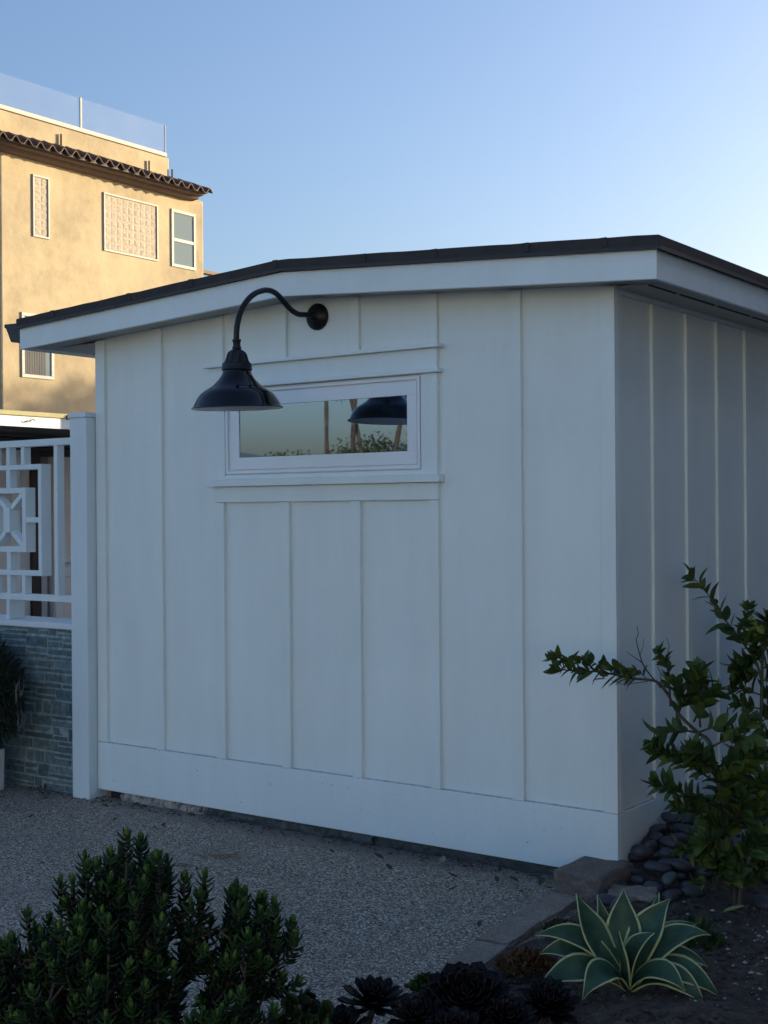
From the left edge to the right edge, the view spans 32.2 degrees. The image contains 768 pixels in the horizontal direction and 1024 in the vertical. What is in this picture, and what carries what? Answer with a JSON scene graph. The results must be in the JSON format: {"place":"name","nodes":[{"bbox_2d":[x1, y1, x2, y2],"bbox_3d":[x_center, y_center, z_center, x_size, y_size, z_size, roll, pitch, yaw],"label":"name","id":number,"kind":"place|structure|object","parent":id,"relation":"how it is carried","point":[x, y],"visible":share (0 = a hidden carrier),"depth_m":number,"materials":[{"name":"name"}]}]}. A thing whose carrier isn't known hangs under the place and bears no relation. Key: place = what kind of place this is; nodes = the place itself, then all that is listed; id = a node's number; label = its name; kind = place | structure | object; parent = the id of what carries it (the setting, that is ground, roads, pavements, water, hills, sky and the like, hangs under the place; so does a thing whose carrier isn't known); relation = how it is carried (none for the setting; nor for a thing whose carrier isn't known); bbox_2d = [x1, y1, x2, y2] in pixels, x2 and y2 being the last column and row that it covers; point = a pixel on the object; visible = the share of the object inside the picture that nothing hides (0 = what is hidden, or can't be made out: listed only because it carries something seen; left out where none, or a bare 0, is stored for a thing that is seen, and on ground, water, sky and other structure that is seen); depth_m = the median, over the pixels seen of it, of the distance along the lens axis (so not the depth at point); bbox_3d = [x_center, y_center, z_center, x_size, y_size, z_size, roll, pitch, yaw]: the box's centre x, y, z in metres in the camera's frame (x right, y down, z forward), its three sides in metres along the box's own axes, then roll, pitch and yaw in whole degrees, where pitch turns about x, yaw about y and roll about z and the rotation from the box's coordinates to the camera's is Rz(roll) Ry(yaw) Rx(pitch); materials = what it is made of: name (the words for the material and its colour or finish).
{"place":"outdoors","nodes":[
{"label":"outdoors","id":0,"kind":"place"},
{"bbox_2d":[0,97,218,413],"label":"stucco house","id":1,"kind":"structure","parent":0,"point":[87,216],"depth_m":29.84,"materials":[{"name":"beige paint"}]},
{"bbox_2d":[21,312,53,379],"bbox_3d":[-7.543,-3.605,28.968,0.050,1.403,0.879,0,0,36],"label":"window","id":2,"kind":"structure","parent":1,"relation":"in","point":[38,365],"depth_m":28.94,"materials":[{"name":"white glass"}]},
{"bbox_2d":[32,174,49,239],"bbox_3d":[-7.495,-6.661,29.063,0.050,1.355,0.462,0,0,36],"label":"glass block window","id":3,"kind":"structure","parent":1,"relation":"in","point":[40,184],"depth_m":29.06,"materials":[{"name":"beige glass"}]},
{"bbox_2d":[103,192,158,261],"bbox_3d":[-5.931,-6.672,31.211,0.050,1.349,1.718,0,0,36],"label":"glass block window","id":4,"kind":"structure","parent":1,"relation":"in","point":[130,226],"depth_m":31.18,"materials":[{"name":"beige glass"}]},
{"bbox_2d":[171,208,195,270],"bbox_3d":[-4.917,-6.664,32.604,0.050,1.401,0.837,0,0,36],"label":"window","id":5,"kind":"structure","parent":1,"relation":"in","point":[183,224],"depth_m":32.60,"materials":[{"name":"white glass"}]},
{"bbox_2d":[0,782,577,1023],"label":"gravel driveway","id":6,"kind":"structure","parent":0,"point":[18,890],"depth_m":5.55,"materials":[{"name":"grey gravel"}]},
{"bbox_2d":[0,633,31,789],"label":"planter bush","id":7,"kind":"object","parent":6,"relation":"on","point":[7,711],"visible":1,"depth_m":7.37,"materials":[{"name":"green plant"}]},
{"bbox_2d":[0,614,72,792],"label":"stone wall","id":8,"kind":"structure","parent":6,"relation":"on","point":[38,749],"depth_m":7.49,"materials":[{"name":"stone"}]},
{"bbox_2d":[0,438,70,618],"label":"fence screen","id":9,"kind":"object","parent":8,"relation":"on","point":[25,539],"visible":0.94,"depth_m":7.58,"materials":[{"name":"paint"}]},
{"bbox_2d":[66,412,107,799],"bbox_3d":[-1.633,0.509,7.290,0.184,2.099,0.149,0,0,36],"label":"fence post","id":10,"kind":"object","parent":6,"relation":"on","point":[85,741],"visible":0.89,"depth_m":7.22,"materials":[{"name":"paint"}]},
{"bbox_2d":[0,826,329,1023],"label":"needle succulent","id":11,"kind":"object","parent":6,"relation":"on","point":[73,976],"visible":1,"depth_m":3.39,"materials":[{"name":"green plant"}]},
{"bbox_2d":[29,784,551,887],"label":"leaf litter","id":12,"kind":"object","parent":6,"relation":"on","point":[469,863],"visible":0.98,"depth_m":6.25,"materials":[{"name":"brown plant"}]},
{"bbox_2d":[329,1003,369,1023],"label":"black aeonium","id":13,"kind":"object","parent":6,"relation":"on","point":[341,1016],"visible":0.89,"depth_m":3.81,"materials":[{"name":"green plant"}]},
{"bbox_2d":[4,234,767,875],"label":"garden shed","id":14,"kind":"structure","parent":6,"relation":"on","point":[400,544],"depth_m":6.08,"materials":[{"name":"paint"}]},
{"bbox_2d":[191,287,328,410],"bbox_3d":[-0.540,-0.735,6.021,0.406,0.570,0.780,0,0,36],"label":"gooseneck lamp","id":15,"kind":"object","parent":14,"relation":"attached to","point":[237,386],"visible":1,"depth_m":5.82,"materials":[{"name":"black metal"}]},
{"bbox_2d":[203,343,444,486],"bbox_3d":[-0.323,-0.438,6.317,1.425,0.615,0.050,0,0,36],"label":"window","id":16,"kind":"structure","parent":14,"relation":"in","point":[386,429],"depth_m":6.24,"materials":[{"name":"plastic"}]},
{"bbox_2d":[399,971,440,1005],"bbox_3d":[0.168,1.546,4.245,0.126,0.062,0.322,0,0,25],"label":"kerb paver","id":17,"kind":"object","parent":6,"relation":"on","point":[416,993],"visible":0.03,"depth_m":4.21,"materials":[{"name":"concrete"}]},
{"bbox_2d":[404,971,432,993],"bbox_3d":[0.143,1.487,4.218,0.146,0.062,0.143,0,0,36],"label":"green sedum","id":18,"kind":"object","parent":17,"relation":"on","point":[414,985],"visible":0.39,"depth_m":4.20,"materials":[{"name":"green plant"}]},
{"bbox_2d":[439,856,445,862],"bbox_3d":[0.257,1.521,5.826,0.031,0.020,0.056,0,0,36],"label":"fallen leaf","id":19,"kind":"object","parent":6,"relation":"on","point":[442,859],"visible":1,"depth_m":5.83,"materials":[{"name":"beige plant"}]},
{"bbox_2d":[441,941,507,970],"bbox_3d":[0.310,1.544,4.547,0.130,0.061,0.316,0,0,27],"label":"kerb paver","id":20,"kind":"object","parent":6,"relation":"on","point":[486,953],"visible":0.4,"depth_m":4.57,"materials":[{"name":"concrete"}]},
{"bbox_2d":[477,916,541,949],"bbox_3d":[0.456,1.542,4.832,0.131,0.062,0.301,0,0,29],"label":"kerb paver","id":21,"kind":"object","parent":6,"relation":"on","point":[511,932],"visible":0.63,"depth_m":4.81,"materials":[{"name":"concrete"}]},
{"bbox_2d":[538,877,544,884],"bbox_3d":[0.651,1.521,5.478,0.029,0.020,0.057,0,0,36],"label":"fallen leaf","id":22,"kind":"object","parent":6,"relation":"on","point":[541,881],"visible":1,"depth_m":5.48,"materials":[{"name":"plant"}]},
{"bbox_2d":[513,892,581,927],"bbox_3d":[0.631,1.541,5.120,0.135,0.061,0.361,0,0,32],"label":"kerb paver","id":23,"kind":"object","parent":6,"relation":"on","point":[551,906],"visible":0.56,"depth_m":5.09,"materials":[{"name":"concrete"}]},
{"bbox_2d":[554,856,633,903],"bbox_3d":[0.847,1.489,5.364,0.229,0.144,0.306,0,0,36],"label":"concrete block","id":24,"kind":"object","parent":6,"relation":"on","point":[586,878],"depth_m":5.28,"materials":[{"name":"grey concrete"}]},
{"bbox_2d":[0,0,767,276],"label":"sky","id":25,"kind":"structure","parent":0,"point":[314,128],"materials":[{"name":"blue"}]},
{"bbox_2d":[399,791,767,1023],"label":"soil bed","id":26,"kind":"object","parent":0,"point":[731,1014],"visible":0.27,"depth_m":4.28,"materials":[{"name":"brown soil"}]},
{"bbox_2d":[272,988,334,1023],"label":"jade plant","id":27,"kind":"object","parent":26,"relation":"on","point":[314,1009],"visible":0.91,"depth_m":3.49,"materials":[{"name":"green plant"}]},
{"bbox_2d":[337,974,412,1023],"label":"black aeonium","id":28,"kind":"object","parent":26,"relation":"on","point":[377,995],"visible":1,"depth_m":3.86,"materials":[{"name":"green plant"}]},
{"bbox_2d":[387,993,442,1023],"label":"black aeonium","id":29,"kind":"object","parent":26,"relation":"on","point":[415,1009],"visible":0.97,"depth_m":3.81,"materials":[{"name":"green plant"}]},
{"bbox_2d":[424,1003,487,1023],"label":"black aeonium","id":30,"kind":"object","parent":26,"relation":"on","point":[460,1016],"visible":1,"depth_m":3.76,"materials":[{"name":"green plant"}]},
{"bbox_2d":[419,961,510,1023],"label":"black aeonium","id":31,"kind":"object","parent":26,"relation":"on","point":[475,987],"visible":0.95,"depth_m":3.85,"materials":[{"name":"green plant"}]},
{"bbox_2d":[483,993,538,1023],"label":"black aeonium","id":32,"kind":"object","parent":26,"relation":"on","point":[512,1009],"visible":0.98,"depth_m":3.80,"materials":[{"name":"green plant"}]},
{"bbox_2d":[493,945,557,976],"bbox_3d":[0.475,1.470,4.398,0.216,0.076,0.206,0,0,36],"label":"brown sedum","id":33,"kind":"object","parent":26,"relation":"on","point":[526,956],"visible":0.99,"depth_m":4.37,"materials":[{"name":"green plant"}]},
{"bbox_2d":[521,975,581,1023],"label":"black aeonium","id":34,"kind":"object","parent":26,"relation":"on","point":[551,998],"visible":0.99,"depth_m":3.88,"materials":[{"name":"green plant"}]},
{"bbox_2d":[541,918,578,938],"bbox_3d":[0.645,1.481,4.771,0.164,0.049,0.215,0,0,-10],"label":"dry sedum","id":35,"kind":"object","parent":26,"relation":"on","point":[554,921],"visible":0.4,"depth_m":4.79,"materials":[{"name":"brown plant"}]},
{"bbox_2d":[593,893,616,905],"bbox_3d":[0.861,1.492,5.108,0.117,0.049,0.076,5,0,11],"label":"river pebble","id":36,"kind":"object","parent":26,"relation":"on","point":[606,899],"visible":0.6,"depth_m":5.09,"materials":[{"name":"grey stone"}]},
{"bbox_2d":[610,897,618,909],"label":"river pebble","id":37,"kind":"object","parent":26,"relation":"on","point":[613,902],"visible":0.23,"depth_m":5.00,"materials":[{"name":"grey stone"}]},
{"bbox_2d":[617,881,627,885],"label":"river pebble","id":38,"kind":"object","parent":26,"relation":"on","point":[623,883],"visible":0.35,"depth_m":5.30,"materials":[{"name":"grey stone"}]},
{"bbox_2d":[535,888,718,999],"bbox_3d":[0.744,1.344,4.115,0.568,0.314,0.255,0,0,-2],"label":"striped agave","id":39,"kind":"object","parent":26,"relation":"on","point":[621,944],"visible":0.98,"depth_m":4.12,"materials":[{"name":"green plant"}]},
{"bbox_2d":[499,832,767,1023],"bbox_3d":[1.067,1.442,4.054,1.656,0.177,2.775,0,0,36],"label":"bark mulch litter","id":40,"kind":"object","parent":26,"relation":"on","point":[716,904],"visible":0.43,"depth_m":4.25,"materials":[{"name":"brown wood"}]},
{"bbox_2d":[608,884,658,902],"bbox_3d":[0.968,1.496,5.174,0.190,0.050,0.170,0,0,16],"label":"flagstone","id":41,"kind":"object","parent":26,"relation":"on","point":[641,893],"visible":0.61,"depth_m":5.16,"materials":[{"name":"stone"}]},
{"bbox_2d":[630,866,640,874],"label":"river pebble","id":42,"kind":"object","parent":26,"relation":"on","point":[634,870],"visible":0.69,"depth_m":5.38,"materials":[{"name":"grey stone"}]},
{"bbox_2d":[627,852,645,861],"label":"river pebble","id":43,"kind":"object","parent":26,"relation":"on","point":[630,856],"visible":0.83,"depth_m":5.44,"materials":[{"name":"grey stone"}]},
{"bbox_2d":[631,844,653,858],"bbox_3d":[1.053,1.389,5.439,0.094,0.060,0.064,0,5,33],"label":"river pebble","id":44,"kind":"object","parent":43,"relation":"on","point":[641,851],"visible":1,"depth_m":5.42,"materials":[{"name":"grey stone"}]},
{"bbox_2d":[629,875,644,884],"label":"river pebble","id":45,"kind":"object","parent":26,"relation":"on","point":[637,879],"visible":0.88,"depth_m":5.31,"materials":[{"name":"grey stone"}]},
{"bbox_2d":[642,881,663,893],"bbox_3d":[1.064,1.486,5.252,0.087,0.056,0.053,8,-7,41],"label":"river pebble","id":46,"kind":"object","parent":26,"relation":"on","point":[654,884],"visible":0.61,"depth_m":5.24,"materials":[{"name":"grey stone"}]},
{"bbox_2d":[644,861,662,877],"bbox_3d":[1.107,1.441,5.370,0.118,0.057,0.091,5,12,7],"label":"river pebble","id":47,"kind":"object","parent":26,"relation":"on","point":[655,873],"visible":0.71,"depth_m":5.34,"materials":[{"name":"grey stone"}]},
{"bbox_2d":[644,861,656,871],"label":"river pebble","id":48,"kind":"object","parent":47,"relation":"on","point":[648,865],"visible":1,"depth_m":5.33,"materials":[{"name":"grey stone"}]},
{"bbox_2d":[653,862,672,873],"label":"river pebble","id":49,"kind":"object","parent":47,"relation":"on","point":[663,868],"visible":0.96,"depth_m":5.31,"materials":[{"name":"grey stone"}]},
{"bbox_2d":[657,858,672,865],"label":"river pebble","id":50,"kind":"object","parent":47,"relation":"on","point":[668,861],"visible":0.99,"depth_m":5.34,"materials":[{"name":"grey stone"}]},
{"bbox_2d":[647,850,660,858],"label":"river pebble","id":51,"kind":"object","parent":26,"relation":"on","point":[655,855],"visible":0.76,"depth_m":5.44,"materials":[{"name":"grey stone"}]},
{"bbox_2d":[645,840,658,850],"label":"river pebble","id":52,"kind":"object","parent":51,"relation":"on","point":[653,845],"visible":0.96,"depth_m":5.44,"materials":[{"name":"grey stone"}]},
{"bbox_2d":[543,626,767,908],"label":"leafy shrub","id":53,"kind":"object","parent":26,"relation":"on","point":[721,855],"visible":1,"depth_m":5.02,"materials":[{"name":"green plant"}]},
{"bbox_2d":[649,831,662,842],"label":"river pebble","id":54,"kind":"object","parent":26,"relation":"on","point":[656,836],"visible":0.71,"depth_m":5.54,"materials":[{"name":"grey stone"}]},
{"bbox_2d":[649,823,667,833],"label":"river pebble","id":55,"kind":"object","parent":26,"relation":"on","point":[661,828],"visible":0.71,"depth_m":5.60,"materials":[{"name":"grey stone"}]},
{"bbox_2d":[661,871,676,885],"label":"river pebble","id":56,"kind":"object","parent":26,"relation":"on","point":[668,878],"visible":1,"depth_m":5.23,"materials":[{"name":"grey stone"}]},
{"bbox_2d":[664,890,678,903],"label":"river pebble","id":57,"kind":"object","parent":26,"relation":"on","point":[672,895],"visible":0.66,"depth_m":5.08,"materials":[{"name":"grey stone"}]},
{"bbox_2d":[662,889,681,897],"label":"river pebble","id":58,"kind":"object","parent":26,"relation":"on","point":[678,892],"visible":0.44,"depth_m":5.16,"materials":[{"name":"grey stone"}]},
{"bbox_2d":[667,823,678,832],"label":"river pebble","id":59,"kind":"object","parent":26,"relation":"on","point":[670,828],"visible":0.48,"depth_m":5.65,"materials":[{"name":"grey stone"}]},
{"bbox_2d":[661,812,677,823],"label":"river pebble","id":60,"kind":"object","parent":59,"relation":"on","point":[667,817],"visible":0.96,"depth_m":5.67,"materials":[{"name":"grey stone"}]},
{"bbox_2d":[670,833,688,843],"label":"river pebble","id":61,"kind":"object","parent":26,"relation":"on","point":[681,837],"visible":0.71,"depth_m":5.46,"materials":[{"name":"grey stone"}]},
{"bbox_2d":[595,901,767,1005],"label":"white stone chips","id":62,"kind":"object","parent":26,"relation":"on","point":[744,962],"visible":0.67,"depth_m":4.41,"materials":[{"name":"white stone"}]},
{"bbox_2d":[676,872,687,880],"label":"river pebble","id":63,"kind":"object","parent":26,"relation":"on","point":[681,876],"visible":0.84,"depth_m":5.29,"materials":[{"name":"grey stone"}]},
{"bbox_2d":[671,858,693,871],"bbox_3d":[1.190,1.415,5.336,0.109,0.047,0.060,12,-1,21],"label":"river pebble","id":64,"kind":"object","parent":63,"relation":"on","point":[682,865],"visible":0.95,"depth_m":5.31,"materials":[{"name":"grey stone"}]},
{"bbox_2d":[679,880,694,889],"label":"river pebble","id":65,"kind":"object","parent":26,"relation":"on","point":[682,884],"visible":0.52,"depth_m":5.22,"materials":[{"name":"grey stone"}]},
{"bbox_2d":[683,852,699,861],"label":"river pebble","id":66,"kind":"object","parent":26,"relation":"on","point":[686,856],"visible":0.2,"depth_m":5.42,"materials":[{"name":"grey stone"}]},
{"bbox_2d":[681,884,705,897],"bbox_3d":[1.206,1.485,5.200,0.098,0.058,0.077,-1,-15,7],"label":"river pebble","id":67,"kind":"object","parent":26,"relation":"on","point":[687,891],"visible":0.63,"depth_m":5.17,"materials":[{"name":"grey stone"}]},
{"bbox_2d":[693,865,714,878],"bbox_3d":[1.290,1.446,5.353,0.095,0.054,0.114,-1,-4,14],"label":"river pebble","id":68,"kind":"object","parent":26,"relation":"on","point":[707,875],"visible":0.41,"depth_m":5.31,"materials":[{"name":"grey stone"}]},
{"bbox_2d":[684,914,731,951],"bbox_3d":[1.088,1.432,4.544,0.178,0.107,0.166,0,0,36],"label":"green weed","id":69,"kind":"object","parent":26,"relation":"on","point":[717,939],"visible":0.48,"depth_m":4.53,"materials":[{"name":"green plant"}]},
{"bbox_2d":[681,562,767,837],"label":"tall shrub","id":70,"kind":"object","parent":26,"relation":"on","point":[740,669],"visible":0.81,"depth_m":5.74,"materials":[{"name":"green plant"}]},
{"bbox_2d":[722,905,743,912],"bbox_3d":[1.269,1.442,4.829,0.073,0.028,0.048,0,0,36],"label":"fallen leaf","id":71,"kind":"object","parent":26,"relation":"on","point":[732,908],"visible":1,"depth_m":4.84,"materials":[{"name":"green plant"}]},
{"bbox_2d":[733,837,767,855],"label":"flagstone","id":72,"kind":"object","parent":26,"relation":"on","point":[735,840],"visible":0.02,"depth_m":5.58,"materials":[{"name":"grey stone"}]},
{"bbox_2d":[749,894,767,909],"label":"river pebble","id":73,"kind":"object","parent":26,"relation":"on","point":[759,900],"visible":0.6,"depth_m":5.03,"materials":[{"name":"grey stone"}]},
{"label":"river pebble","id":74,"kind":"object","parent":26,"relation":"on","visible":0},
{"bbox_2d":[658,847,678,857],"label":"river pebble","id":75,"kind":"object","parent":74,"relation":"on","point":[665,852],"visible":0.74,"depth_m":5.36,"materials":[{"name":"grey stone"}]},
{"bbox_2d":[659,836,678,848],"bbox_3d":[1.175,1.356,5.471,0.088,0.047,0.059,4,16,40],"label":"river pebble","id":76,"kind":"object","parent":75,"relation":"on","point":[668,841],"visible":0.81,"depth_m":5.45,"materials":[{"name":"grey stone"}]},
{"label":"river pebble","id":77,"kind":"object","parent":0,"visible":0},
{"bbox_2d":[673,823,687,831],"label":"river pebble","id":78,"kind":"object","parent":77,"relation":"on","point":[679,827],"visible":0.94,"depth_m":5.57,"materials":[{"name":"grey stone"}]},
{"label":"river pebble","id":79,"kind":"object","parent":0,"visible":0},
{"bbox_2d":[680,813,695,824],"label":"river pebble","id":80,"kind":"object","parent":79,"relation":"on","point":[686,819],"visible":0.35,"depth_m":5.68,"materials":[{"name":"grey stone"}]},
{"label":"river pebble","id":81,"kind":"object","parent":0,"visible":0},
{"label":"river pebble","id":82,"kind":"object","parent":81,"relation":"on","visible":0},
{"bbox_2d":[683,824,694,834],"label":"river pebble","id":83,"kind":"object","parent":82,"relation":"on","point":[691,828],"visible":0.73,"depth_m":5.55,"materials":[{"name":"grey stone"}]},
{"label":"ground","id":84,"kind":"structure","parent":0,"visible":0},
{"bbox_2d":[0,409,71,617],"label":"neighbour garage","id":85,"kind":"structure","parent":84,"relation":"on","point":[14,426],"depth_m":13.54,"materials":[{"name":"paint"}]},
{"bbox_2d":[41,457,49,616],"bbox_3d":[-3.564,0.486,13.813,0.055,2.110,0.194,0,0,36],"label":"door","id":86,"kind":"structure","parent":85,"relation":"in","point":[44,460],"depth_m":13.83,"materials":[{"name":"grey paint"}]}
]}

